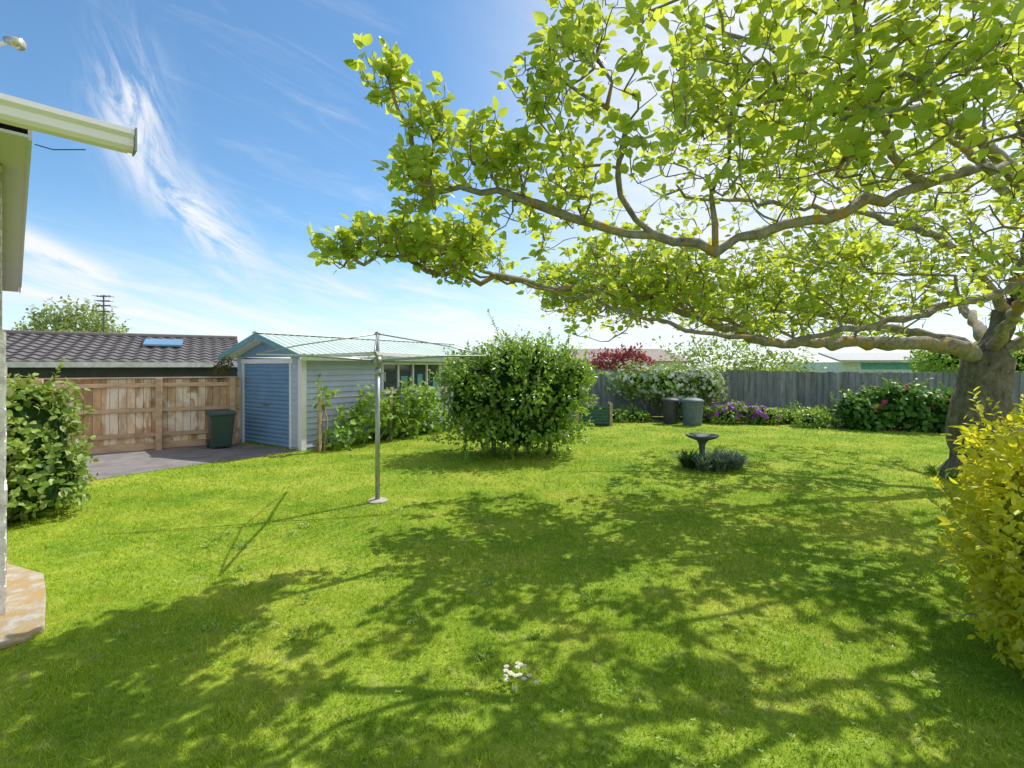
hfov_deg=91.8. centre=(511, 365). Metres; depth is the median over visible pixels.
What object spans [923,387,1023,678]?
golden shrub
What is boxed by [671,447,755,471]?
gazania bed
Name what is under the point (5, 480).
stone courses
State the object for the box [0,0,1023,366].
sky
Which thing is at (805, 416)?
border plants
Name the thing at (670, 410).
compost bin
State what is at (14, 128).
roof
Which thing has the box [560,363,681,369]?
walls
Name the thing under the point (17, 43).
security lamp
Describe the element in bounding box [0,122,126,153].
fascia
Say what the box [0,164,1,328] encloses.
brick wall
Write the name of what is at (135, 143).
gutter stop end
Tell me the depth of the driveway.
10.24 m
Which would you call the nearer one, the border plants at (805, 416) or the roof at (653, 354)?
the border plants at (805, 416)
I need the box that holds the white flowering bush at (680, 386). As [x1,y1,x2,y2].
[604,357,734,418]
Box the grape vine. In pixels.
[311,369,451,451]
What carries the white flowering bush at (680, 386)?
on the garden bed soil
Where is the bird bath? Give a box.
[685,433,718,457]
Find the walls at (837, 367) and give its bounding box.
[783,362,958,380]
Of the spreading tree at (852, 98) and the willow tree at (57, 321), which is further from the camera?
the willow tree at (57, 321)
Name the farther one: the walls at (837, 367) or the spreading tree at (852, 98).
the walls at (837, 367)
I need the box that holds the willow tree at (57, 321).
[11,295,129,332]
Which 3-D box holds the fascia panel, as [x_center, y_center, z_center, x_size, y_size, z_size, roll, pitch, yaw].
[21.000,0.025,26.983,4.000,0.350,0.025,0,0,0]
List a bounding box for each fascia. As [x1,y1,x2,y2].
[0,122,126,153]
[19,130,31,292]
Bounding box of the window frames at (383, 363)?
[381,362,451,391]
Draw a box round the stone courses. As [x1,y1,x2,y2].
[4,330,6,614]
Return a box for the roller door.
[244,364,288,447]
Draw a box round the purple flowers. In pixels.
[705,400,781,424]
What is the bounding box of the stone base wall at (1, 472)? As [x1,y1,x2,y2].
[0,329,3,615]
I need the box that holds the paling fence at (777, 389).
[543,369,1023,419]
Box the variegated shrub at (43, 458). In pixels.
[6,357,98,521]
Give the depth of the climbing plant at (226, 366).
12.01 m
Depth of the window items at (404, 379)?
14.26 m
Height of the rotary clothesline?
2.380 m
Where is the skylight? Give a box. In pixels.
[143,339,182,345]
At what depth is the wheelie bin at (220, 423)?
11.27 m
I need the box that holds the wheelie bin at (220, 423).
[205,409,236,447]
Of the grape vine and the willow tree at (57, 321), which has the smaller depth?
the grape vine
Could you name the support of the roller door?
in the blue garage
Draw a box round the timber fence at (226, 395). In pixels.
[7,376,240,452]
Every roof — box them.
[0,123,27,287]
[6,334,239,362]
[555,349,691,362]
[818,352,926,361]
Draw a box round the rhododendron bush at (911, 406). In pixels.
[824,372,1017,432]
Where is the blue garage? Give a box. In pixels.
[218,331,475,450]
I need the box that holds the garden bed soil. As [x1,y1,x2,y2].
[569,417,1023,432]
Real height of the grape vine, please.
1.873 m
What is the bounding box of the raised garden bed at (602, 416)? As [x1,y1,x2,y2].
[576,402,612,425]
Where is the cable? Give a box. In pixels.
[35,144,85,149]
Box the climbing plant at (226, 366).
[213,356,233,381]
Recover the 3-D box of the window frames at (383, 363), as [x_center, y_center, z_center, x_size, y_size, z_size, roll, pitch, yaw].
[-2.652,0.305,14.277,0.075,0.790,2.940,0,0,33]
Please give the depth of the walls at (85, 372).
12.90 m
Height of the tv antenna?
1.950 m
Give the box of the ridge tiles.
[5,330,236,339]
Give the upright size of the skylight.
0.249 m
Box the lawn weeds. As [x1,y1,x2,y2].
[7,463,1023,767]
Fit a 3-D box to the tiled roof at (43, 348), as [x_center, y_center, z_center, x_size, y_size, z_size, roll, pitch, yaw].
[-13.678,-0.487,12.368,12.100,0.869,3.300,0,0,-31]
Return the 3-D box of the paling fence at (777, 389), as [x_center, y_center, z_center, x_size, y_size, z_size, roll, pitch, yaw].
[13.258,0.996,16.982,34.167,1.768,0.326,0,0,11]
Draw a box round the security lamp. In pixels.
[0,36,26,50]
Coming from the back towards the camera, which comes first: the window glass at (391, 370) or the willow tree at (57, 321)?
the willow tree at (57, 321)
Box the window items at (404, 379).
[401,374,437,386]
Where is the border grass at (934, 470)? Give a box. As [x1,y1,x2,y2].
[313,423,979,478]
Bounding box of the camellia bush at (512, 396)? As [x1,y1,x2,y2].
[421,309,606,463]
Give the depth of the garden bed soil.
15.71 m
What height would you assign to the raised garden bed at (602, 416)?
0.700 m
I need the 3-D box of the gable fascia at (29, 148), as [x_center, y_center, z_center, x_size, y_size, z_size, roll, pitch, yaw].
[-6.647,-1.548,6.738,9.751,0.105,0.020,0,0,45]
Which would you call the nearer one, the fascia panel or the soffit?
the soffit
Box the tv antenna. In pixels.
[92,295,114,332]
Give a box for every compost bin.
[662,397,679,423]
[681,396,703,425]
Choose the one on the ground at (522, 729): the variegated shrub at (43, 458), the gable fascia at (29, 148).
the variegated shrub at (43, 458)
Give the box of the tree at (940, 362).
[902,341,1023,385]
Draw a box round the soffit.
[0,128,31,291]
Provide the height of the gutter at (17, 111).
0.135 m
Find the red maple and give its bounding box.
[585,342,656,369]
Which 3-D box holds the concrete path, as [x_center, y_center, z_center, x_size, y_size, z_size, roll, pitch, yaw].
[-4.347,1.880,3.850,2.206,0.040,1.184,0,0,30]
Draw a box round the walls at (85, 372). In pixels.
[7,367,237,437]
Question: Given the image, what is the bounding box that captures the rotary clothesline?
[256,331,486,503]
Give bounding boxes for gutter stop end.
[132,127,136,156]
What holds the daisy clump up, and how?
on the ground at (522, 729)
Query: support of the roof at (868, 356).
on the walls at (837, 367)
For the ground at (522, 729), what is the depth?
3.73 m
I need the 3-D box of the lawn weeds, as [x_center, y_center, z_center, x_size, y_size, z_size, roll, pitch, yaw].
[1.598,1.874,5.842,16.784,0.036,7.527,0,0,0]
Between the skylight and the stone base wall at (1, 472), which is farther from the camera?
the skylight
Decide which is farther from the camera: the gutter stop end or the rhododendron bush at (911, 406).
the rhododendron bush at (911, 406)
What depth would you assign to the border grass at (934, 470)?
11.99 m
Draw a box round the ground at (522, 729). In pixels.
[0,367,1023,767]
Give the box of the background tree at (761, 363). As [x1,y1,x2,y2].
[645,332,827,371]
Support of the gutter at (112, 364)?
attached to the tiled roof at (43, 348)
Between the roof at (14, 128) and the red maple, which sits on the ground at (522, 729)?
the red maple
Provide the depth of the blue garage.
11.96 m
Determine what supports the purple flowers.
on the garden bed soil
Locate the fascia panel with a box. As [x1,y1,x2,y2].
[861,363,926,368]
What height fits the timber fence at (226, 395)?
1.640 m
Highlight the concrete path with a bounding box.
[0,563,45,648]
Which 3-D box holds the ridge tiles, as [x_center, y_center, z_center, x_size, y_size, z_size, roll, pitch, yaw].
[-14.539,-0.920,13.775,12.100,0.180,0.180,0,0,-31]
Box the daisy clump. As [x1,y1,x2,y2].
[502,661,539,696]
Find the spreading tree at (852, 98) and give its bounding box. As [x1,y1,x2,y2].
[306,0,1023,478]
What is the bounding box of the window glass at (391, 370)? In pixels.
[384,365,448,388]
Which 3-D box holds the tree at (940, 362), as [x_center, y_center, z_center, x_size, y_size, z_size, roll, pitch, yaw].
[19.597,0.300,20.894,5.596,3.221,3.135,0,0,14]
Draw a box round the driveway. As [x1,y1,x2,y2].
[75,443,296,480]
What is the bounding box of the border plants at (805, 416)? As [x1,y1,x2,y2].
[587,400,1023,427]
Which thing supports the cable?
attached to the gable fascia at (29, 148)
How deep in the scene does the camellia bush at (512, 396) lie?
10.19 m
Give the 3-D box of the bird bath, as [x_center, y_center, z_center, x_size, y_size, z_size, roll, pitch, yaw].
[3.580,1.600,9.350,0.600,0.600,0.600,0,0,0]
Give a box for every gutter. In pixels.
[0,93,133,153]
[7,362,237,366]
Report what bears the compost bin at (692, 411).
on the ground at (522, 729)

